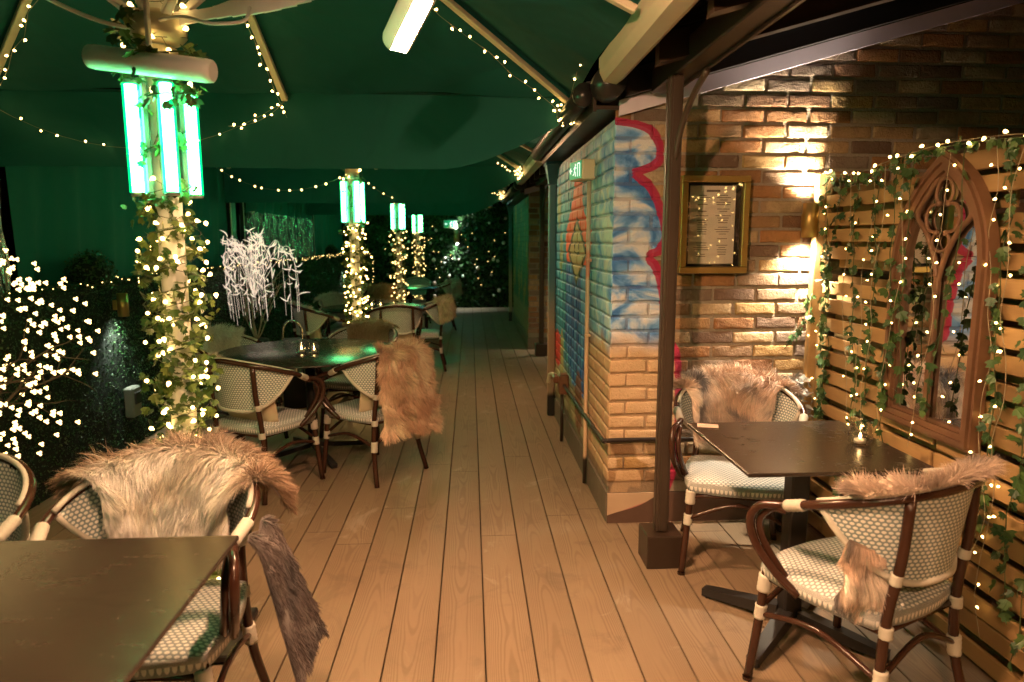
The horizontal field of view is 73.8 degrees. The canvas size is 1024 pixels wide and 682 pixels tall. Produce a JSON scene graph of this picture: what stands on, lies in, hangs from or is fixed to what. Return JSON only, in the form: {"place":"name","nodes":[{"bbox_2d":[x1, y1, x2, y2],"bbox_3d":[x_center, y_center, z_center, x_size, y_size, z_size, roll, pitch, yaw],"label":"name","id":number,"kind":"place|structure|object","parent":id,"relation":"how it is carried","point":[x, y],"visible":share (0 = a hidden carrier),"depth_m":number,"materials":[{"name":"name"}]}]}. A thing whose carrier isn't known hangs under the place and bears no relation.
{"place":"outdoors","nodes":[
{"label":"outdoors","id":0,"kind":"place"},
{"bbox_2d":[308,307,1023,681],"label":"ground","id":1,"kind":"structure","parent":0,"point":[494,535],"depth_m":3.62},
{"bbox_2d":[0,88,315,295],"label":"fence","id":2,"kind":"object","parent":1,"relation":"on","point":[6,221],"depth_m":4.66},
{"bbox_2d":[345,252,374,314],"bbox_3d":[-3.088,-1.156,13.905,0.664,1.390,0.369,-1,8,-3],"label":"hedge","id":3,"kind":"object","parent":1,"relation":"on","point":[369,270],"visible":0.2,"depth_m":13.77,"materials":[{"name":"green plant"}]},
{"bbox_2d":[28,307,1023,681],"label":"decking","id":4,"kind":"object","parent":1,"relation":"on","point":[602,605],"visible":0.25,"depth_m":3.18,"materials":[{"name":"brown wood"}]},
{"bbox_2d":[0,216,6,292],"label":"frame post","id":5,"kind":"object","parent":4,"relation":"on","point":[5,278],"visible":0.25,"depth_m":4.08,"materials":[{"name":"black metal"}]},
{"bbox_2d":[0,226,10,296],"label":"foil curtain","id":6,"kind":"object","parent":5,"relation":"hanging from","point":[7,262],"visible":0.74,"depth_m":4.05,"materials":[{"name":"fabric"}]},
{"bbox_2d":[0,452,36,540],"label":"bistro chair","id":7,"kind":"object","parent":4,"relation":"on","point":[18,485],"visible":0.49,"depth_m":2.14,"materials":[{"name":"brown wood"}]},
{"bbox_2d":[0,248,99,458],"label":"lighted tree","id":8,"kind":"object","parent":4,"relation":"on","point":[28,403],"visible":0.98,"depth_m":3.11,"materials":[{"name":"white plastic"}]},
{"bbox_2d":[0,535,238,681],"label":"cafe table","id":9,"kind":"object","parent":4,"relation":"on","point":[93,610],"visible":1,"depth_m":1.48,"materials":[{"name":"brown laminate"}]},
{"bbox_2d":[28,480,269,681],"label":"bistro chair","id":10,"kind":"object","parent":4,"relation":"on","point":[202,632],"visible":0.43,"depth_m":1.93,"materials":[{"name":"brown wood"}]},
{"bbox_2d":[46,422,301,572],"bbox_3d":[-1.050,0.481,2.172,0.790,0.442,0.411,-1,8,-3],"label":"fur throw","id":11,"kind":"object","parent":10,"relation":"on","point":[186,486],"visible":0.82,"depth_m":2.12,"materials":[{"name":"fur"}]},
{"bbox_2d":[247,511,328,681],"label":"fur throw","id":12,"kind":"object","parent":10,"relation":"hanging from","point":[302,627],"visible":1,"depth_m":1.98,"materials":[{"name":"fur"}]},
{"bbox_2d":[0,252,347,510],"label":"hedge","id":13,"kind":"object","parent":4,"relation":"on","point":[119,362],"visible":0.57,"depth_m":4.60,"materials":[{"name":"green plant"}]},
{"bbox_2d":[62,249,117,290],"bbox_3d":[-2.915,-0.469,4.713,0.324,0.332,0.329,-1,8,-3],"label":"topiary ball","id":14,"kind":"object","parent":13,"relation":"on","point":[86,267],"visible":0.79,"depth_m":4.64,"materials":[{"name":"green plant"}]},
{"bbox_2d":[112,293,129,316],"bbox_3d":[-2.738,-0.253,4.777,0.099,0.162,0.072,-1,8,-3],"label":"wall lamp","id":15,"kind":"object","parent":13,"relation":"attached to","point":[120,303],"visible":1,"depth_m":4.75,"materials":[{"name":"gold metal"}]},
{"bbox_2d":[123,385,141,417],"bbox_3d":[-2.748,0.438,4.960,0.082,0.220,0.130,-1,8,-3],"label":"socket box","id":16,"kind":"object","parent":13,"relation":"attached to","point":[133,399],"visible":0.99,"depth_m":4.91,"materials":[{"name":"grey plastic"}]},
{"bbox_2d":[226,203,237,263],"bbox_3d":[-3.293,-0.928,8.104,0.056,2.400,0.206,-1,8,-3],"label":"frame post","id":17,"kind":"object","parent":4,"relation":"on","point":[231,219],"visible":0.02,"depth_m":7.99,"materials":[{"name":"black metal"}]},
{"bbox_2d":[5,166,228,293],"bbox_3d":[-3.175,-0.849,6.034,0.083,1.950,3.750,-1,8,-3],"label":"curtain","id":18,"kind":"object","parent":17,"relation":"hanging from","point":[60,215],"visible":0.28,"depth_m":5.00,"materials":[{"name":"fabric"}]},
{"bbox_2d":[193,334,288,443],"bbox_3d":[-2.069,0.353,5.087,0.555,0.860,0.628,3,9,18],"label":"bistro chair","id":19,"kind":"object","parent":4,"relation":"on","point":[246,339],"visible":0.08,"depth_m":5.22,"materials":[{"name":"brown wood"}]},
{"bbox_2d":[191,321,244,366],"bbox_3d":[-2.269,0.032,5.112,0.322,0.364,0.673,3,9,22],"label":"fur throw","id":20,"kind":"object","parent":19,"relation":"on","point":[224,338],"visible":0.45,"depth_m":5.18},
{"bbox_2d":[217,227,308,341],"bbox_3d":[-2.533,-0.317,6.907,0.778,1.643,0.730,5,10,31],"label":"curly twig tree","id":21,"kind":"object","parent":4,"relation":"on","point":[255,270],"visible":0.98,"depth_m":6.83,"materials":[{"name":"white plant"}]},
{"bbox_2d":[207,357,325,504],"bbox_3d":[-1.542,0.486,4.190,0.628,0.860,0.555,4,9,24],"label":"bistro chair","id":22,"kind":"object","parent":4,"relation":"on","point":[246,387],"visible":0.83,"depth_m":3.98,"materials":[{"name":"brown wood"}]},
{"bbox_2d":[228,400,278,421],"bbox_3d":[-1.579,0.335,4.085,0.410,0.320,0.144,4,9,24],"label":"cushion","id":23,"kind":"object","parent":22,"relation":"on","point":[269,413],"visible":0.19,"depth_m":4.04,"materials":[{"name":"beige fabric"}]},
{"bbox_2d":[281,320,306,407],"bbox_3d":[-1.997,0.203,6.237,0.200,0.800,0.200,-3,9,-20],"label":"lantern","id":24,"kind":"object","parent":4,"relation":"on","point":[294,394],"visible":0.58,"depth_m":6.18,"materials":[{"name":"black metal"}]},
{"bbox_2d":[218,338,390,467],"bbox_3d":[-1.419,0.437,4.839,1.240,0.745,1.240,-2,9,-15],"label":"round table","id":25,"kind":"object","parent":4,"relation":"on","point":[330,352],"visible":0.63,"depth_m":4.78,"materials":[{"name":"brown laminate"}]},
{"bbox_2d":[311,215,314,255],"bbox_3d":[-3.550,-1.540,12.233,0.050,2.400,0.026,-1,8,-3],"label":"frame post","id":26,"kind":"object","parent":4,"relation":"on","point":[313,235],"visible":0.08,"depth_m":12.18,"materials":[{"name":"black metal"}]},
{"bbox_2d":[314,215,342,254],"bbox_3d":[-3.642,-1.971,13.612,0.084,1.950,2.700,-1,8,-3],"label":"curtain","id":27,"kind":"object","parent":26,"relation":"hanging from","point":[326,229],"visible":0.37,"depth_m":13.50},
{"bbox_2d":[290,304,346,374],"bbox_3d":[-2.084,0.015,7.362,0.555,0.860,0.629,-7,11,-38],"label":"bistro chair","id":28,"kind":"object","parent":4,"relation":"on","point":[310,321],"visible":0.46,"depth_m":7.09,"materials":[{"name":"wicker"}]},
{"bbox_2d":[0,0,639,662],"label":"giant parasol","id":29,"kind":"object","parent":4,"relation":"on","point":[338,68],"visible":0.69,"depth_m":3.79,"materials":[{"name":"green fabric"}]},
{"bbox_2d":[122,79,153,195],"bbox_3d":[-1.266,-0.682,2.306,0.069,0.378,0.053,-6,11,-37],"label":"tube lamp","id":30,"kind":"object","parent":29,"relation":"attached to","point":[133,125],"visible":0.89,"depth_m":2.29,"materials":[{"name":"white"}]},
{"bbox_2d":[82,0,217,82],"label":"patio heater","id":31,"kind":"object","parent":29,"relation":"attached to","point":[163,65],"visible":0.95,"depth_m":2.19,"materials":[{"name":"white paint"}]},
{"bbox_2d":[102,5,209,110],"bbox_3d":[-1.199,-0.916,2.296,0.321,0.334,0.315,-1,8,-3],"label":"ivy garland","id":32,"kind":"object","parent":29,"relation":"attached to","point":[125,15],"visible":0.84,"depth_m":2.24,"materials":[{"name":"green plant"}]},
{"bbox_2d":[126,33,197,224],"bbox_3d":[-1.201,-0.782,2.350,0.214,0.762,0.247,-1,8,-3],"label":"ivy garland","id":33,"kind":"object","parent":29,"relation":"attached to","point":[181,141],"visible":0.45,"depth_m":2.32,"materials":[{"name":"green plant"}]},
{"bbox_2d":[156,77,180,195],"bbox_3d":[-1.151,-0.680,2.289,0.053,0.378,0.069,-6,10,-35],"label":"tube lamp","id":34,"kind":"object","parent":29,"relation":"attached to","point":[167,139],"visible":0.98,"depth_m":2.28,"materials":[{"name":"white"}]},
{"bbox_2d":[120,192,224,578],"bbox_3d":[-1.198,0.294,2.500,0.293,1.652,0.315,-1,8,-3],"label":"ivy garland","id":35,"kind":"object","parent":29,"relation":"attached to","point":[167,369],"visible":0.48,"depth_m":2.41,"materials":[{"name":"green plant"}]},
{"bbox_2d":[135,206,217,436],"bbox_3d":[-1.193,0.261,2.504,0.287,1.577,0.258,-1,8,-3],"label":"fairy light string","id":36,"kind":"object","parent":29,"relation":"attached to","point":[155,222],"visible":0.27,"depth_m":2.39,"materials":[{"name":"metal"}]},
{"bbox_2d":[135,176,220,578],"bbox_3d":[-1.201,0.248,2.507,0.254,1.650,0.252,-6,10,-35],"label":"fairy light string","id":37,"kind":"object","parent":29,"relation":"attached to","point":[164,339],"visible":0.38,"depth_m":2.40,"materials":[{"name":"metal"}]},
{"bbox_2d":[47,0,311,29],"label":"heater arm","id":38,"kind":"object","parent":29,"relation":"attached to","point":[238,8],"visible":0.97,"depth_m":2.29},
{"bbox_2d":[382,0,435,52],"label":"patio heater","id":39,"kind":"object","parent":38,"relation":"hanging from","point":[405,23],"visible":1,"depth_m":2.36,"materials":[{"name":"white paint"}]},
{"bbox_2d":[175,87,202,197],"bbox_3d":[-1.137,-0.698,2.411,0.069,0.378,0.053,-7,11,-41],"label":"tube lamp","id":40,"kind":"object","parent":29,"relation":"attached to","point":[192,152],"visible":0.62,"depth_m":2.40,"materials":[{"name":"white"}]},
{"bbox_2d":[0,89,569,97],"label":"rain channel","id":41,"kind":"object","parent":29,"relation":"attached to","point":[122,90],"visible":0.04,"depth_m":4.00,"materials":[{"name":"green metal"}]},
{"bbox_2d":[317,300,362,366],"bbox_3d":[-2.048,-0.120,8.281,0.628,0.860,0.555,-6,11,-37],"label":"bistro chair","id":42,"kind":"object","parent":4,"relation":"on","point":[329,331],"visible":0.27,"depth_m":8.23,"materials":[{"name":"wicker"}]},
{"bbox_2d":[313,291,351,317],"bbox_3d":[-2.156,-0.448,8.396,0.633,0.369,0.303,-6,11,-37],"label":"fur throw","id":43,"kind":"object","parent":42,"relation":"on","point":[331,298],"visible":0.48,"depth_m":8.36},
{"bbox_2d":[316,327,397,438],"bbox_3d":[-1.194,0.300,5.444,0.629,0.860,0.555,2,9,12],"label":"bistro chair","id":44,"kind":"object","parent":4,"relation":"on","point":[339,382],"visible":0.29,"depth_m":5.28,"materials":[{"name":"brown wood"}]},
{"bbox_2d":[341,317,399,342],"bbox_3d":[-1.153,-0.012,5.616,0.522,0.385,0.238,1,9,9],"label":"fur throw","id":45,"kind":"object","parent":44,"relation":"on","point":[373,328],"visible":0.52,"depth_m":5.58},
{"bbox_2d":[313,353,428,487],"bbox_3d":[-0.891,0.443,4.478,0.555,0.860,0.628,6,10,35],"label":"bistro chair","id":46,"kind":"object","parent":4,"relation":"on","point":[360,374],"visible":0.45,"depth_m":4.24,"materials":[{"name":"brown wood"}]},
{"bbox_2d":[359,392,381,411],"bbox_3d":[-0.819,0.288,4.403,0.144,0.320,0.410,6,10,35],"label":"cushion","id":47,"kind":"object","parent":46,"relation":"on","point":[365,403],"visible":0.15,"depth_m":4.27,"materials":[{"name":"beige fabric"}]},
{"bbox_2d":[372,335,444,444],"bbox_3d":[-0.648,0.289,4.321,0.365,0.670,0.608,5,10,33],"label":"fur throw","id":48,"kind":"object","parent":46,"relation":"on","point":[409,396],"visible":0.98,"depth_m":4.19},
{"bbox_2d":[321,303,425,313],"bbox_3d":[-1.579,-0.019,7.921,1.200,0.745,1.200,-2,9,-15],"label":"round table","id":49,"kind":"object","parent":4,"relation":"on","point":[334,309],"visible":0.39,"depth_m":7.85,"materials":[{"name":"brown laminate"}]},
{"bbox_2d":[223,92,543,402],"bbox_3d":[-1.460,-0.979,6.221,3.370,3.146,3.368,-1,8,-3],"label":"giant parasol","id":50,"kind":"object","parent":4,"relation":"on","point":[463,184],"visible":0.14,"depth_m":7.74,"materials":[{"name":"green fabric"}]},
{"bbox_2d":[340,180,349,222],"bbox_3d":[-1.500,-1.246,6.107,0.069,0.378,0.053,-6,11,-37],"label":"tube lamp","id":51,"kind":"object","parent":50,"relation":"attached to","point":[345,205],"visible":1,"depth_m":6.10,"materials":[{"name":"white"}]},
{"bbox_2d":[338,220,371,395],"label":"ivy garland","id":52,"kind":"object","parent":50,"relation":"attached to","point":[350,299],"visible":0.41,"depth_m":6.22,"materials":[{"name":"green plant"}]},
{"bbox_2d":[352,180,359,222],"bbox_3d":[-1.385,-1.243,6.090,0.053,0.378,0.069,-6,10,-35],"label":"tube lamp","id":53,"kind":"object","parent":50,"relation":"attached to","point":[355,196],"visible":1,"depth_m":6.08,"materials":[{"name":"white"}]},
{"bbox_2d":[374,288,411,303],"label":"bistro chair","id":54,"kind":"object","parent":4,"relation":"on","point":[388,301],"visible":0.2,"depth_m":10.41,"materials":[{"name":"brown wood"}]},
{"bbox_2d":[365,282,406,302],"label":"fur throw","id":55,"kind":"object","parent":54,"relation":"on","point":[380,291],"visible":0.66,"depth_m":10.27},
{"bbox_2d":[367,304,422,342],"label":"bistro chair","id":56,"kind":"object","parent":4,"relation":"on","point":[407,319],"visible":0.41,"depth_m":7.19,"materials":[{"name":"wicker"}]},
{"bbox_2d":[306,185,508,302],"bbox_3d":[-1.697,-1.550,10.072,3.370,3.146,3.368,-1,8,-3],"label":"giant parasol","id":57,"kind":"object","parent":4,"relation":"on","point":[473,206],"visible":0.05,"depth_m":11.63,"materials":[{"name":"green fabric"}]},
{"bbox_2d":[244,203,311,219],"bbox_3d":[-3.442,-2.161,10.254,0.081,0.590,3.600,-1,8,-3],"label":"curtain","id":58,"kind":"object","parent":57,"relation":"hanging from","point":[293,210],"visible":0.34,"depth_m":10.06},
{"bbox_2d":[238,211,313,262],"bbox_3d":[-3.458,-1.472,10.308,0.172,0.830,3.598,-1,8,-3],"label":"foil curtain","id":59,"kind":"object","parent":58,"relation":"hanging from","point":[289,232],"visible":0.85,"depth_m":10.02,"materials":[{"name":"green plastic"}]},
{"bbox_2d":[388,230,409,302],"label":"ivy garland","id":60,"kind":"object","parent":57,"relation":"attached to","point":[394,254],"visible":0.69,"depth_m":10.09,"materials":[{"name":"green plant"}]},
{"bbox_2d":[403,277,431,322],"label":"bistro chair","id":61,"kind":"object","parent":4,"relation":"on","point":[417,281],"visible":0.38,"depth_m":12.44,"materials":[{"name":"brown wood"}]},
{"bbox_2d":[415,301,446,371],"bbox_3d":[-1.024,-0.095,8.108,0.555,0.860,0.629,-1,8,-5],"label":"bistro chair","id":62,"kind":"object","parent":4,"relation":"on","point":[431,309],"visible":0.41,"depth_m":7.93,"materials":[{"name":"wicker"}]},
{"bbox_2d":[432,294,456,324],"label":"fur throw","id":63,"kind":"object","parent":62,"relation":"on","point":[446,306],"visible":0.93,"depth_m":7.87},
{"bbox_2d":[425,282,456,329],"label":"bistro chair","id":64,"kind":"object","parent":4,"relation":"on","point":[446,288],"visible":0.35,"depth_m":11.50,"materials":[{"name":"brown wood"}]},
{"bbox_2d":[507,182,556,348],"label":"brick building","id":65,"kind":"structure","parent":4,"relation":"on","point":[526,210],"depth_m":9.55,"materials":[{"name":"green paint"}]},
{"bbox_2d":[506,204,514,320],"bbox_3d":[-0.028,-1.448,12.727,0.140,2.175,0.180,-1,8,-3],"label":"downpipe","id":66,"kind":"object","parent":65,"relation":"attached to","point":[510,209],"visible":0.85,"depth_m":12.70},
{"bbox_2d":[513,155,548,194],"bbox_3d":[1.603,-2.291,7.865,3.013,1.019,2.808,-1,8,-3],"label":"glass canopy","id":67,"kind":"object","parent":65,"relation":"attached to","point":[534,177],"visible":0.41,"depth_m":8.04,"materials":[{"name":"glass"}]},
{"bbox_2d":[534,185,548,355],"bbox_3d":[0.398,-0.893,8.824,0.168,2.220,0.389,-1,8,-3],"label":"roof post","id":68,"kind":"object","parent":4,"relation":"on","point":[541,348],"visible":0.98,"depth_m":8.91,"materials":[{"name":"wood"}]},
{"bbox_2d":[638,68,710,568],"bbox_3d":[0.713,-0.029,2.996,0.168,2.220,0.389,-1,8,-3],"label":"roof post","id":69,"kind":"object","parent":4,"relation":"on","point":[659,541],"visible":0.98,"depth_m":3.08,"materials":[{"name":"brown metal"}]},
{"bbox_2d":[669,387,807,575],"bbox_3d":[1.069,0.622,3.271,0.628,0.860,0.556,2,9,13],"label":"bistro chair","id":70,"kind":"object","parent":4,"relation":"on","point":[712,477],"visible":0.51,"depth_m":3.11,"materials":[{"name":"brown wood"}]},
{"bbox_2d":[673,361,801,449],"bbox_3d":[1.080,0.333,3.428,0.669,0.475,0.348,-1,8,-3],"label":"fur throw","id":71,"kind":"object","parent":70,"relation":"on","point":[731,393],"visible":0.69,"depth_m":3.39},
{"bbox_2d":[542,2,1023,522],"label":"brick building","id":72,"kind":"structure","parent":4,"relation":"on","point":[782,138],"depth_m":3.52,"materials":[{"name":"brick"}]},
{"bbox_2d":[544,161,562,415],"bbox_3d":[0.341,-0.424,5.812,0.140,2.175,0.180,-1,8,-3],"label":"downpipe","id":73,"kind":"object","parent":72,"relation":"attached to","point":[551,168],"visible":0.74,"depth_m":5.78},
{"bbox_2d":[546,372,568,441],"bbox_3d":[0.352,0.490,5.242,0.118,0.515,0.278,-2,9,-12],"label":"outside tap","id":74,"kind":"object","parent":72,"relation":"attached to","point":[560,379],"visible":0.99,"depth_m":5.12,"materials":[{"name":"brown paint"}]},
{"bbox_2d":[531,82,591,160],"bbox_3d":[0.287,-1.404,4.595,0.116,0.116,2.450,-1,8,-3],"label":"rain gutter","id":75,"kind":"object","parent":72,"relation":"attached to","point":[577,103],"visible":0.88,"depth_m":3.80,"materials":[{"name":"black plastic"}]},
{"bbox_2d":[569,159,595,181],"bbox_3d":[0.414,-1.008,4.037,0.094,0.115,0.200,-2,9,-16],"label":"exit sign","id":76,"kind":"object","parent":72,"relation":"attached to","point":[581,170],"visible":1,"depth_m":3.95,"materials":[{"name":"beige plastic"}]},
{"bbox_2d":[582,181,591,482],"bbox_3d":[0.455,-0.025,4.126,0.032,1.840,0.045,-1,8,-3],"label":"conduit","id":77,"kind":"object","parent":72,"relation":"attached to","point":[587,284],"visible":0.91,"depth_m":4.11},
{"bbox_2d":[677,175,750,272],"bbox_3d":[1.024,-0.591,3.475,0.350,0.487,0.060,-1,8,-3],"label":"menu case","id":78,"kind":"object","parent":72,"relation":"attached to","point":[714,210],"visible":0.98,"depth_m":3.47,"materials":[{"name":"gold metal"}]},
{"bbox_2d":[563,384,903,443],"bbox_3d":[1.357,0.422,4.382,1.872,0.054,1.535,-1,8,-3],"label":"pipe","id":79,"kind":"object","parent":72,"relation":"attached to","point":[602,439],"visible":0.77,"depth_m":3.61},
{"bbox_2d":[590,0,1023,115],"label":"glass canopy","id":80,"kind":"object","parent":72,"relation":"attached to","point":[653,45],"visible":0.92,"depth_m":3.16,"materials":[{"name":"black"}]},
{"bbox_2d":[801,203,818,237],"bbox_3d":[1.504,-0.611,3.460,0.076,0.170,0.101,-1,8,-3],"label":"wall lamp","id":81,"kind":"object","parent":72,"relation":"attached to","point":[809,220],"visible":1,"depth_m":3.42,"materials":[{"name":"gold metal"}]},
{"bbox_2d":[775,371,813,531],"bbox_3d":[1.458,0.571,3.556,0.205,0.848,0.190,-7,11,-38],"label":"potted plant","id":82,"kind":"object","parent":4,"relation":"on","point":[809,408],"visible":0.22,"depth_m":3.48,"materials":[{"name":"plant"}]},
{"bbox_2d":[688,420,933,667],"bbox_3d":[1.099,0.763,2.662,0.665,0.750,0.645,-1,8,-3],"label":"cafe table","id":83,"kind":"object","parent":4,"relation":"on","point":[797,455],"visible":0.74,"depth_m":2.59,"materials":[{"name":"brown laminate"}]},
{"bbox_2d":[742,468,985,681],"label":"bistro chair","id":84,"kind":"object","parent":4,"relation":"on","point":[916,544],"visible":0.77,"depth_m":2.03,"materials":[{"name":"brown wood"}]},
{"bbox_2d":[833,539,888,624],"bbox_3d":[1.067,0.718,2.005,0.240,0.293,0.122,-3,9,-20],"label":"fur throw","id":85,"kind":"object","parent":84,"relation":"on","point":[863,588],"visible":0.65,"depth_m":1.98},
{"bbox_2d":[830,451,1009,502],"bbox_3d":[1.198,0.556,2.002,0.581,0.484,0.320,-1,8,-3],"label":"fur throw","id":86,"kind":"object","parent":84,"relation":"on","point":[966,470],"visible":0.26,"depth_m":1.90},
{"bbox_2d":[802,145,1023,681],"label":"trellis screen","id":87,"kind":"object","parent":4,"relation":"on","point":[988,652],"visible":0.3,"depth_m":2.62,"materials":[{"name":"wood"}]},
{"bbox_2d":[784,293,816,348],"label":"ivy garland","id":88,"kind":"object","parent":87,"relation":"hanging from","point":[810,318],"visible":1,"depth_m":3.50,"materials":[{"name":"green plant"}]},
{"bbox_2d":[813,179,831,419],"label":"ivy garland","id":89,"kind":"object","parent":87,"relation":"hanging from","point":[821,327],"visible":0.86,"depth_m":3.42,"materials":[{"name":"green plant"}]},
{"bbox_2d":[816,175,847,419],"bbox_3d":[1.558,-0.145,3.366,0.116,1.320,0.122,6,10,33],"label":"ivy garland","id":90,"kind":"object","parent":87,"relation":"hanging from","point":[828,267],"visible":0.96,"depth_m":3.37,"materials":[{"name":"green plant"}]},
{"bbox_2d":[832,171,865,496],"bbox_3d":[1.586,0.018,3.178,0.122,1.588,0.176,-1,8,-3],"label":"ivy garland","id":91,"kind":"object","parent":87,"relation":"hanging from","point":[854,358],"visible":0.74,"depth_m":3.15,"materials":[{"name":"green plant"}]},
{"bbox_2d":[855,172,887,433],"bbox_3d":[1.599,-0.080,3.032,0.087,1.351,0.128,4,9,23],"label":"ivy garland","id":92,"kind":"object","parent":87,"relation":"hanging from","point":[878,272],"visible":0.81,"depth_m":3.01,"materials":[{"name":"green plant"}]},
{"bbox_2d":[872,157,902,444],"bbox_3d":[1.552,0.059,2.847,0.111,1.626,0.158,-4,9,-25],"label":"ivy garland","id":93,"kind":"object","parent":87,"relation":"attached to","point":[882,396],"visible":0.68,"depth_m":2.81,"materials":[{"name":"green plant"}]},
{"bbox_2d":[890,159,920,403],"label":"ivy garland","id":94,"kind":"object","parent":87,"relation":"hanging from","point":[908,173],"visible":1,"depth_m":2.73,"materials":[{"name":"green plant"}]},
{"bbox_2d":[823,129,1023,174],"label":"fairy light string","id":95,"kind":"object","parent":87,"relation":"attached to","point":[947,141],"visible":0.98,"depth_m":2.60,"materials":[{"name":"clear metal"}]},
{"bbox_2d":[824,136,1023,189],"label":"ivy garland","id":96,"kind":"object","parent":87,"relation":"attached to","point":[1012,142],"visible":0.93,"depth_m":2.58,"materials":[{"name":"green plant"}]},
{"bbox_2d":[879,151,999,452],"bbox_3d":[1.609,-0.172,2.590,0.054,1.070,0.530,-1,8,-3],"label":"arched mirror","id":97,"kind":"object","parent":87,"relation":"attached to","point":[951,416],"visible":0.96,"depth_m":2.54,"materials":[{"name":"red wood"}]},
{"bbox_2d":[907,153,955,446],"bbox_3d":[1.561,-0.127,2.565,0.047,1.120,0.109,-1,8,-3],"label":"fairy light string","id":98,"kind":"object","parent":97,"relation":"attached to","point":[940,214],"visible":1,"depth_m":2.54,"materials":[{"name":"clear metal"}]},
{"bbox_2d":[917,150,969,417],"bbox_3d":[1.581,-0.184,2.492,0.072,0.987,0.134,-1,8,-3],"label":"ivy garland","id":99,"kind":"object","parent":87,"relation":"hanging from","point":[950,273],"visible":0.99,"depth_m":2.50,"materials":[{"name":"green plant"}]},
{"bbox_2d":[969,148,1001,548],"bbox_3d":[1.612,0.052,2.312,0.052,1.401,0.138,-3,9,-17],"label":"fairy light string","id":100,"kind":"object","parent":87,"relation":"hanging from","point":[980,416],"visible":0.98,"depth_m":2.31,"materials":[{"name":"clear metal"}]},
{"bbox_2d":[964,146,1023,533],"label":"ivy garland","id":101,"kind":"object","parent":87,"relation":"hanging from","point":[1002,251],"visible":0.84,"depth_m":2.29,"materials":[{"name":"green plant"}]},
{"bbox_2d":[974,149,1023,638],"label":"fairy light string","id":102,"kind":"object","parent":87,"relation":"hanging from","point":[995,406],"visible":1,"depth_m":2.25,"materials":[{"name":"clear metal"}]},
{"bbox_2d":[989,220,1023,624],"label":"ivy garland","id":103,"kind":"object","parent":87,"relation":"hanging from","point":[1004,604],"visible":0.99,"depth_m":2.23,"materials":[{"name":"green plant"}]},
{"bbox_2d":[1004,570,1023,671],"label":"ivy garland","id":104,"kind":"object","parent":87,"relation":"hanging from","point":[1017,644],"visible":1,"depth_m":2.20,"materials":[{"name":"green plant"}]},
{"bbox_2d":[498,0,972,202],"label":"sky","id":105,"kind":"structure","parent":0,"point":[595,67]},
{"label":"ground","id":106,"kind":"structure","parent":0,"visible":0},
{"bbox_2d":[341,202,512,307],"bbox_3d":[-1.940,-1.926,15.325,4.153,2.522,0.308,-1,8,-3],"label":"hedge","id":107,"kind":"object","parent":106,"relation":"on","point":[476,225],"visible":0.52,"depth_m":15.30,"materials":[{"name":"green plant"}]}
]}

